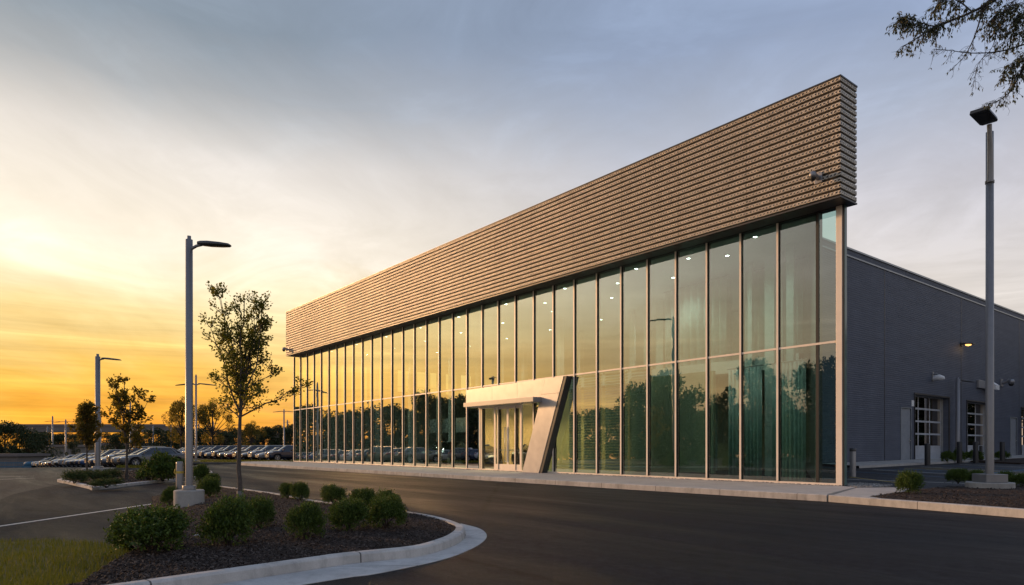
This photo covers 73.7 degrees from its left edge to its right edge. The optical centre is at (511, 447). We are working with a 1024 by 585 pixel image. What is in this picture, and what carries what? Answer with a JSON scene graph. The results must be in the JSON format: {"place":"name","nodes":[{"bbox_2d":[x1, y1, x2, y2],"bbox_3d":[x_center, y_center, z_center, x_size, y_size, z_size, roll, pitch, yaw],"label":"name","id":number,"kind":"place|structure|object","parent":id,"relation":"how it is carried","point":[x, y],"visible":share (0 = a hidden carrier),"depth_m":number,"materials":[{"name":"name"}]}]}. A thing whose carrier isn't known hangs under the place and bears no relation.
{"place":"outdoors","nodes":[
{"label":"outdoors","id":0,"kind":"place"},
{"bbox_2d":[0,536,129,584],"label":"lawn","id":1,"kind":"structure","parent":0,"point":[84,557],"depth_m":8.05,"materials":[{"name":"plant"}]},
{"bbox_2d":[0,458,291,499],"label":"parking lot","id":2,"kind":"structure","parent":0,"point":[33,479],"depth_m":32.66,"materials":[{"name":"grey asphalt"}]},
{"bbox_2d":[64,442,80,455],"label":"tree","id":3,"kind":"object","parent":2,"relation":"on","point":[71,445],"visible":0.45,"depth_m":99.88,"materials":[{"name":"green plant"}]},
{"bbox_2d":[67,399,104,468],"bbox_3d":[-22.823,-0.586,36.644,1.553,4.040,2.056,0,0,0],"label":"street tree","id":4,"kind":"object","parent":2,"relation":"on","point":[87,421],"visible":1,"depth_m":36.45,"materials":[{"name":"green plant"}]},
{"bbox_2d":[106,446,165,465],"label":"parked car","id":5,"kind":"object","parent":2,"relation":"on","point":[109,457],"visible":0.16,"depth_m":54.16,"materials":[{"name":"paint"}]},
{"bbox_2d":[117,447,184,464],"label":"parked car","id":6,"kind":"object","parent":2,"relation":"on","point":[135,459],"visible":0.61,"depth_m":50.12,"materials":[{"name":"paint"}]},
{"bbox_2d":[211,445,247,458],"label":"parked car","id":7,"kind":"object","parent":2,"relation":"on","point":[225,449],"visible":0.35,"depth_m":84.09,"materials":[{"name":"grey paint"}]},
{"bbox_2d":[232,445,264,459],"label":"parked car","id":8,"kind":"object","parent":2,"relation":"on","point":[246,449],"visible":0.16,"depth_m":78.75,"materials":[{"name":"grey paint"}]},
{"bbox_2d":[247,445,286,459],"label":"parked car","id":9,"kind":"object","parent":2,"relation":"on","point":[251,454],"visible":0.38,"depth_m":75.07,"materials":[{"name":"grey paint"}]},
{"bbox_2d":[265,445,292,460],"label":"parked car","id":10,"kind":"object","parent":2,"relation":"on","point":[284,452],"visible":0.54,"depth_m":71.30,"materials":[{"name":"grey paint"}]},
{"bbox_2d":[485,444,501,463],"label":"parked car","id":11,"kind":"object","parent":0,"point":[489,456],"visible":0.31,"depth_m":42.54,"materials":[{"name":"black metal"}]},
{"bbox_2d":[0,464,1023,584],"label":"driveway","id":12,"kind":"structure","parent":0,"point":[542,534],"depth_m":11.33,"materials":[{"name":"grey asphalt"}]},
{"bbox_2d":[65,470,183,485],"bbox_3d":[-17.667,1.395,32.840,5.356,0.130,21.200,0,0,-20],"label":"median bed","id":13,"kind":"object","parent":12,"relation":"on","point":[112,478],"visible":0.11,"depth_m":27.39,"materials":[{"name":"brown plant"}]},
{"bbox_2d":[59,468,88,483],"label":"shrub","id":14,"kind":"object","parent":13,"relation":"on","point":[77,475],"visible":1,"depth_m":25.34,"materials":[{"name":"green plant"}]},
{"bbox_2d":[80,468,114,480],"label":"shrub","id":15,"kind":"object","parent":13,"relation":"on","point":[98,474],"visible":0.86,"depth_m":26.67,"materials":[{"name":"green plant"}]},
{"bbox_2d":[81,354,120,470],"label":"light pole","id":16,"kind":"object","parent":13,"relation":"on","point":[98,466],"visible":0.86,"depth_m":42.05,"materials":[{"name":"metal"}]},
{"bbox_2d":[85,477,124,487],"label":"shrub","id":17,"kind":"object","parent":13,"relation":"on","point":[115,481],"visible":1,"depth_m":22.53,"materials":[{"name":"green plant"}]},
{"bbox_2d":[98,373,155,478],"bbox_3d":[-16.440,-0.884,28.947,2.258,4.545,1.829,0,0,-42],"label":"street tree","id":18,"kind":"object","parent":13,"relation":"on","point":[118,403],"visible":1,"depth_m":28.83,"materials":[{"name":"green plant"}]},
{"bbox_2d":[134,468,162,479],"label":"shrub","id":19,"kind":"object","parent":13,"relation":"on","point":[138,476],"visible":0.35,"depth_m":27.43,"materials":[{"name":"green plant"}]},
{"bbox_2d":[138,447,176,481],"bbox_3d":[-14.088,0.674,27.385,1.625,1.392,1.654,0,0,-37],"label":"shrub","id":20,"kind":"object","parent":13,"relation":"on","point":[155,465],"visible":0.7,"depth_m":26.97,"materials":[{"name":"green plant"}]},
{"bbox_2d":[57,470,212,489],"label":"median kerb","id":21,"kind":"structure","parent":12,"relation":"on","point":[82,485],"depth_m":25.61,"materials":[{"name":"concrete"}]},
{"bbox_2d":[164,457,184,479],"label":"shrub","id":22,"kind":"object","parent":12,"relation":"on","point":[170,467],"visible":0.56,"depth_m":27.00,"materials":[{"name":"green plant"}]},
{"bbox_2d":[193,463,210,481],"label":"shrub","id":23,"kind":"object","parent":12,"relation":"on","point":[200,471],"visible":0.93,"depth_m":23.94,"materials":[{"name":"green plant"}]},
{"bbox_2d":[66,487,455,584],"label":"mulch bed","id":24,"kind":"object","parent":12,"relation":"on","point":[154,498],"visible":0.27,"depth_m":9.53,"materials":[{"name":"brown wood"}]},
{"bbox_2d":[101,502,198,554],"bbox_3d":[-4.334,0.971,8.165,1.050,0.612,1.156,0,0,0],"label":"shrub","id":25,"kind":"object","parent":24,"relation":"on","point":[145,527],"visible":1,"depth_m":8.03,"materials":[{"name":"green plant"}]},
{"bbox_2d":[160,484,176,504],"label":"shrub","id":26,"kind":"object","parent":24,"relation":"on","point":[167,495],"visible":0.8,"depth_m":16.45,"materials":[{"name":"green plant"}]},
{"bbox_2d":[174,462,183,489],"bbox_3d":[-8.166,0.917,16.757,0.174,1.132,0.194,0,0,37],"label":"bollard","id":27,"kind":"object","parent":24,"relation":"on","point":[178,470],"visible":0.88,"depth_m":16.69,"materials":[{"name":"paint"}]},
{"bbox_2d":[173,235,230,507],"bbox_3d":[-6.981,-1.655,15.482,1.322,6.277,0.640,0,0,0],"label":"light pole","id":28,"kind":"object","parent":24,"relation":"on","point":[188,493],"visible":0.92,"depth_m":15.41,"materials":[{"name":"metal"}]},
{"bbox_2d":[196,476,222,497],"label":"shrub","id":29,"kind":"object","parent":24,"relation":"on","point":[210,485],"visible":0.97,"depth_m":17.23,"materials":[{"name":"green plant"}]},
{"bbox_2d":[192,487,257,545],"bbox_3d":[-3.640,0.897,8.738,0.745,0.761,0.773,0,0,-7],"label":"shrub","id":30,"kind":"object","parent":24,"relation":"on","point":[224,518],"visible":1,"depth_m":8.57,"materials":[{"name":"green plant"}]},
{"bbox_2d":[198,280,312,490],"bbox_3d":[-6.218,-1.348,16.565,2.758,5.305,1.817,0,0,0],"label":"street tree","id":31,"kind":"object","parent":24,"relation":"on","point":[253,342],"visible":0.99,"depth_m":16.46,"materials":[{"name":"green plant"}]},
{"bbox_2d":[247,494,276,527],"bbox_3d":[-3.897,0.990,10.492,0.537,0.551,0.573,0,0,-15],"label":"shrub","id":32,"kind":"object","parent":24,"relation":"on","point":[265,510],"visible":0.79,"depth_m":10.38,"materials":[{"name":"green plant"}]},
{"bbox_2d":[275,482,292,497],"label":"shrub","id":33,"kind":"object","parent":24,"relation":"on","point":[284,489],"visible":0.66,"depth_m":17.22,"materials":[{"name":"green plant"}]},
{"bbox_2d":[289,480,309,499],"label":"shrub","id":34,"kind":"object","parent":24,"relation":"on","point":[297,490],"visible":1,"depth_m":16.75,"materials":[{"name":"green plant"}]},
{"bbox_2d":[282,500,326,538],"bbox_3d":[-2.838,0.994,9.346,0.616,0.574,0.559,0,0,-22],"label":"shrub","id":35,"kind":"object","parent":24,"relation":"on","point":[304,516],"visible":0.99,"depth_m":9.25,"materials":[{"name":"green plant"}]},
{"bbox_2d":[320,482,347,504],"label":"shrub","id":36,"kind":"object","parent":24,"relation":"on","point":[331,491],"visible":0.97,"depth_m":15.29,"materials":[{"name":"green plant"}]},
{"bbox_2d":[325,493,370,531],"bbox_3d":[-2.434,0.971,10.201,0.700,0.585,0.675,0,0,-30],"label":"shrub","id":37,"kind":"object","parent":24,"relation":"on","point":[344,512],"visible":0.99,"depth_m":10.05,"materials":[{"name":"green plant"}]},
{"bbox_2d":[349,487,375,508],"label":"shrub","id":38,"kind":"object","parent":24,"relation":"on","point":[368,494],"visible":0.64,"depth_m":13.32,"materials":[{"name":"green plant"}]},
{"bbox_2d":[365,492,409,527],"bbox_3d":[-1.959,0.990,10.650,0.718,0.575,0.673,0,0,-37],"label":"shrub","id":39,"kind":"object","parent":24,"relation":"on","point":[384,507],"visible":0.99,"depth_m":10.50,"materials":[{"name":"green plant"}]},
{"bbox_2d":[372,488,406,507],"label":"shrub","id":40,"kind":"object","parent":24,"relation":"on","point":[383,492],"visible":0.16,"depth_m":12.79,"materials":[{"name":"green plant"}]},
{"bbox_2d":[107,486,465,584],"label":"island kerb","id":41,"kind":"structure","parent":12,"relation":"on","point":[457,535],"depth_m":7.83,"materials":[{"name":"concrete"}]},
{"bbox_2d":[215,524,486,584],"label":"gutter","id":42,"kind":"object","parent":12,"relation":"on","point":[474,537],"visible":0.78,"depth_m":7.96,"materials":[{"name":"concrete"}]},
{"bbox_2d":[241,461,828,501],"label":"pavement kerb","id":43,"kind":"structure","parent":12,"relation":"on","point":[775,495],"depth_m":24.08,"materials":[{"name":"concrete"}]},
{"bbox_2d":[828,495,1023,517],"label":"bed kerb","id":44,"kind":"structure","parent":12,"relation":"on","point":[973,509],"depth_m":15.47,"materials":[{"name":"concrete"}]},
{"bbox_2d":[871,485,1023,508],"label":"mulch bed","id":45,"kind":"object","parent":12,"relation":"on","point":[968,492],"visible":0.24,"depth_m":18.01,"materials":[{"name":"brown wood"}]},
{"bbox_2d":[894,469,925,492],"bbox_3d":[10.938,0.939,18.872,0.802,0.714,0.856,0,0,-15],"label":"shrub","id":46,"kind":"object","parent":45,"relation":"on","point":[913,480],"visible":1,"depth_m":18.70,"materials":[{"name":"green plant"}]},
{"bbox_2d":[965,106,1015,488],"bbox_3d":[14.794,-4.412,21.434,2.056,11.665,1.314,0,0,-28],"label":"light pole","id":47,"kind":"object","parent":45,"relation":"on","point":[989,478],"visible":0.89,"depth_m":21.51,"materials":[{"name":"metal"}]},
{"bbox_2d":[1008,472,1023,486],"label":"shrub","id":48,"kind":"object","parent":45,"relation":"on","point":[1017,479],"visible":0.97,"depth_m":22.10,"materials":[{"name":"green plant"}]},
{"bbox_2d":[0,0,1023,447],"label":"sky","id":49,"kind":"structure","parent":0,"point":[333,145],"materials":[{"name":"blue"}]},
{"bbox_2d":[511,444,528,464],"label":"parked car","id":50,"kind":"object","parent":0,"point":[525,447],"visible":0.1,"depth_m":40.08,"materials":[{"name":"black metal"}]},
{"bbox_2d":[241,461,854,494],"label":"pavement","id":51,"kind":"structure","parent":0,"point":[797,488],"depth_m":26.63,"materials":[{"name":"concrete"}]},
{"bbox_2d":[286,74,857,485],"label":"showroom building","id":52,"kind":"structure","parent":51,"relation":"on","point":[457,353],"depth_m":32.52,"materials":[{"name":"clear glass"}]},
{"bbox_2d":[495,407,506,469],"bbox_3d":[-0.583,-0.448,36.438,0.192,3.376,1.089,0,0,-39],"label":"door","id":53,"kind":"structure","parent":52,"relation":"in","point":[501,466],"depth_m":36.41,"materials":[{"name":"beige metal"}]},
{"bbox_2d":[508,406,519,469],"bbox_3d":[0.109,-0.448,35.568,0.192,3.376,1.053,0,0,-39],"label":"door","id":54,"kind":"structure","parent":52,"relation":"in","point":[510,466],"depth_m":35.83,"materials":[{"name":"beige metal"}]},
{"bbox_2d":[569,375,581,468],"bbox_3d":[3.015,-1.204,32.679,0.100,4.426,0.800,0,0,-39],"label":"window blind","id":55,"kind":"object","parent":52,"relation":"hanging from","point":[571,433],"depth_m":32.77,"materials":[{"name":"green fabric"}]},
{"bbox_2d":[583,373,602,468],"bbox_3d":[3.760,-1.204,31.744,0.100,4.426,1.150,0,0,-39],"label":"window blind","id":56,"kind":"object","parent":52,"relation":"hanging from","point":[589,454],"depth_m":31.83,"materials":[{"name":"green fabric"}]},
{"bbox_2d":[605,370,627,469],"bbox_3d":[4.675,-1.204,30.594,0.100,4.426,1.350,0,0,-39],"label":"window blind","id":57,"kind":"object","parent":52,"relation":"hanging from","point":[612,445],"depth_m":30.70,"materials":[{"name":"green fabric"}]},
{"bbox_2d":[631,367,652,470],"bbox_3d":[5.591,-1.204,29.444,0.100,4.426,1.150,0,0,-39],"label":"window blind","id":58,"kind":"object","parent":52,"relation":"hanging from","point":[638,442],"depth_m":29.54,"materials":[{"name":"green fabric"}]},
{"bbox_2d":[663,275,727,367],"bbox_3d":[8.601,-5.782,32.243,0.242,3.885,4.031,0,0,-31],"label":"curtain","id":59,"kind":"object","parent":52,"relation":"hanging from","point":[692,321],"visible":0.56,"depth_m":32.25,"materials":[{"name":"fabric"}]},
{"bbox_2d":[727,364,763,477],"bbox_3d":[9.323,-1.002,27.321,0.200,4.445,1.826,0,0,-28],"label":"curtain","id":60,"kind":"object","parent":52,"relation":"hanging from","point":[752,421],"visible":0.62,"depth_m":27.14,"materials":[{"name":"fabric"}]},
{"bbox_2d":[744,257,804,358],"bbox_3d":[11.056,-5.782,28.957,0.242,3.885,3.021,0,0,-31],"label":"curtain","id":61,"kind":"object","parent":52,"relation":"hanging from","point":[759,309],"visible":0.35,"depth_m":29.42,"materials":[{"name":"fabric"}]},
{"bbox_2d":[770,358,807,480],"bbox_3d":[10.326,-1.002,25.500,0.178,4.445,1.747,0,0,-24],"label":"curtain","id":62,"kind":"object","parent":52,"relation":"hanging from","point":[794,420],"visible":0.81,"depth_m":25.32,"materials":[{"name":"fabric"}]},
{"bbox_2d":[809,171,822,183],"bbox_3d":[9.705,-8.677,21.880,0.494,0.346,0.262,0,0,-39],"label":"security camera","id":63,"kind":"object","parent":52,"relation":"attached to","point":[815,177],"visible":1,"depth_m":21.89,"materials":[{"name":"grey metal"}]},
{"bbox_2d":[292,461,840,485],"bbox_3d":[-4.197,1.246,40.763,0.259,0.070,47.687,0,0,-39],"label":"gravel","id":64,"kind":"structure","parent":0,"point":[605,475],"depth_m":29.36,"materials":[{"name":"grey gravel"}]},
{"bbox_2d":[660,462,1023,489],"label":"service yard","id":65,"kind":"structure","parent":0,"point":[874,474],"depth_m":30.37,"materials":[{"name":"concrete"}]},
{"bbox_2d":[849,448,855,476],"bbox_3d":[14.280,0.669,28.600,0.259,1.302,0.259,0,0,0],"label":"bollard","id":66,"kind":"object","parent":65,"relation":"on","point":[852,462],"visible":0.88,"depth_m":28.50,"materials":[{"name":"grey metal"}]},
{"bbox_2d":[924,443,929,464],"bbox_3d":[24.037,0.453,39.500,0.300,1.369,0.300,0,0,0],"label":"bollard","id":67,"kind":"object","parent":65,"relation":"on","point":[926,453],"visible":0.84,"depth_m":39.39,"materials":[{"name":"black metal"}]},
{"bbox_2d":[940,451,955,461],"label":"shrub","id":68,"kind":"object","parent":65,"relation":"on","point":[947,455],"visible":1,"depth_m":42.31,"materials":[{"name":"green plant"}]},
{"bbox_2d":[944,468,971,483],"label":"shrub","id":69,"kind":"object","parent":65,"relation":"on","point":[958,475],"visible":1,"depth_m":24.07,"materials":[{"name":"green plant"}]},
{"bbox_2d":[973,442,978,462],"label":"bollard","id":70,"kind":"object","parent":65,"relation":"on","point":[975,452],"visible":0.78,"depth_m":43.39,"materials":[{"name":"black metal"}]},
{"bbox_2d":[970,458,1023,463],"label":"wall planting bed","id":71,"kind":"object","parent":65,"relation":"on","point":[1014,461],"visible":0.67,"depth_m":44.46,"materials":[{"name":"brown soil"}]},
{"bbox_2d":[847,482,891,487],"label":"gravel","id":72,"kind":"structure","parent":0,"point":[862,484],"depth_m":22.46,"materials":[{"name":"grey gravel"}]},
{"bbox_2d":[834,487,908,497],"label":"pavement","id":73,"kind":"structure","parent":0,"point":[863,492],"depth_m":19.45,"materials":[{"name":"concrete"}]},
{"bbox_2d":[822,455,1023,467],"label":"service pavement","id":74,"kind":"structure","parent":0,"point":[871,464],"depth_m":40.10,"materials":[{"name":"concrete"}]},
{"bbox_2d":[955,377,974,449],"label":"light pole","id":75,"kind":"object","parent":74,"relation":"on","point":[957,422],"visible":0.94,"depth_m":47.90,"materials":[{"name":"metal"}]},
{"bbox_2d":[885,0,1023,111],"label":"overhanging tree","id":76,"kind":"object","parent":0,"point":[904,22],"visible":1,"depth_m":12.49,"materials":[{"name":"green plant"}]},
{"bbox_3d":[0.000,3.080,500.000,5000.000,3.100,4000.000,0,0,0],"label":"ground","id":77,"kind":"structure","parent":0,"visible":0},
{"bbox_2d":[50,433,69,444],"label":"tree","id":78,"kind":"object","parent":77,"relation":"on","point":[58,438],"visible":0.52,"depth_m":199.77,"materials":[{"name":"green plant"}]},
{"bbox_2d":[0,424,278,445],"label":"road bridge","id":79,"kind":"structure","parent":77,"relation":"on","point":[61,428],"depth_m":255.00,"materials":[{"name":"concrete"}]},
{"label":"ground","id":80,"kind":"structure","parent":0,"visible":0},
{"bbox_2d":[0,420,23,453],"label":"tree","id":81,"kind":"object","parent":80,"relation":"on","point":[4,426],"visible":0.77,"depth_m":135.51,"materials":[{"name":"green plant"}]},
{"bbox_2d":[0,423,40,452],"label":"tree","id":82,"kind":"object","parent":80,"relation":"on","point":[22,431],"visible":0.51,"depth_m":137.50,"materials":[{"name":"green plant"}]},
{"bbox_2d":[0,453,49,467],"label":"building","id":83,"kind":"structure","parent":80,"relation":"on","point":[24,457],"depth_m":128.70,"materials":[{"name":"concrete"}]},
{"bbox_2d":[12,428,45,452],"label":"tree","id":84,"kind":"object","parent":80,"relation":"on","point":[41,445],"visible":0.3,"depth_m":142.07,"materials":[{"name":"green plant"}]},
{"bbox_2d":[22,432,62,457],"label":"tree","id":85,"kind":"object","parent":80,"relation":"on","point":[46,438],"visible":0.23,"depth_m":150.78,"materials":[{"name":"green plant"}]},
{"bbox_2d":[40,445,101,456],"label":"building","id":86,"kind":"structure","parent":80,"relation":"on","point":[82,448],"depth_m":172.00,"materials":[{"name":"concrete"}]},
{"bbox_2d":[102,434,128,450],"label":"tree","id":87,"kind":"object","parent":80,"relation":"on","point":[114,440],"visible":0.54,"depth_m":107.56,"materials":[{"name":"green plant"}]},
{"bbox_2d":[139,429,164,445],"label":"tree","id":88,"kind":"object","parent":80,"relation":"on","point":[149,434],"visible":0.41,"depth_m":149.91,"materials":[{"name":"green plant"}]},
{"bbox_2d":[159,430,179,448],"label":"tree","id":89,"kind":"object","parent":80,"relation":"on","point":[168,443],"visible":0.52,"depth_m":149.39,"materials":[{"name":"green plant"}]},
{"bbox_2d":[161,396,206,447],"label":"tree","id":90,"kind":"object","parent":80,"relation":"on","point":[174,409],"visible":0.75,"depth_m":116.77,"materials":[{"name":"green plant"}]},
{"bbox_2d":[183,427,209,445],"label":"tree","id":91,"kind":"object","parent":80,"relation":"on","point":[200,432],"visible":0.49,"depth_m":148.89,"materials":[{"name":"green plant"}]},
{"bbox_2d":[193,397,234,445],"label":"tree","id":92,"kind":"object","parent":80,"relation":"on","point":[209,407],"visible":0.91,"depth_m":119.89,"materials":[{"name":"green plant"}]},
{"bbox_2d":[209,429,235,445],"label":"tree","id":93,"kind":"object","parent":80,"relation":"on","point":[229,437],"visible":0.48,"depth_m":151.80,"materials":[{"name":"green plant"}]},
{"bbox_2d":[241,421,266,445],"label":"tree","id":94,"kind":"object","parent":80,"relation":"on","point":[249,427],"visible":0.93,"depth_m":111.30,"materials":[{"name":"green plant"}]},
{"bbox_2d":[250,426,279,444],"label":"tree","id":95,"kind":"object","parent":80,"relation":"on","point":[262,439],"visible":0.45,"depth_m":149.39,"materials":[{"name":"green plant"}]},
{"bbox_2d":[265,425,292,444],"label":"tree","id":96,"kind":"object","parent":80,"relation":"on","point":[278,429],"visible":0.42,"depth_m":148.88,"materials":[{"name":"green plant"}]},
{"bbox_2d":[277,425,292,444],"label":"tree","id":97,"kind":"object","parent":80,"relation":"on","point":[288,439],"visible":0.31,"depth_m":148.66,"materials":[{"name":"green plant"}]},
{"bbox_2d":[822,237,1023,465],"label":"workshop building","id":98,"kind":"structure","parent":80,"relation":"on","point":[908,331],"depth_m":44.22,"materials":[{"name":"concrete"}]},
{"bbox_2d":[900,407,911,459],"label":"door","id":99,"kind":"structure","parent":98,"relation":"in","point":[905,424],"depth_m":43.82,"materials":[{"name":"metal"}]},
{"bbox_2d":[914,393,949,458],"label":"bay door","id":100,"kind":"structure","parent":98,"relation":"in","point":[928,411],"depth_m":47.34,"materials":[{"name":"white metal"}]},
{"bbox_2d":[966,400,984,455],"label":"bay door","id":101,"kind":"structure","parent":98,"relation":"in","point":[975,412],"depth_m":52.80,"materials":[{"name":"white metal"}]},
{"bbox_2d":[1010,417,1016,454],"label":"door","id":102,"kind":"structure","parent":98,"relation":"in","point":[1013,440],"depth_m":57.05,"materials":[{"name":"metal"}]},
{"bbox_2d":[1021,407,1023,454],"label":"bay door","id":103,"kind":"structure","parent":98,"relation":"in","point":[1022,410],"depth_m":60.11,"materials":[{"name":"white metal"}]},
{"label":"verge","id":104,"kind":"structure","parent":0,"visible":0},
{"bbox_2d":[175,374,216,464],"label":"light pole","id":105,"kind":"object","parent":104,"relation":"on","point":[195,384],"visible":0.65,"depth_m":62.92,"materials":[{"name":"metal"}]},
{"bbox_2d":[193,459,292,461],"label":"grass","id":106,"kind":"structure","parent":104,"relation":"on","point":[216,460],"depth_m":64.77,"materials":[{"name":"green plant"}]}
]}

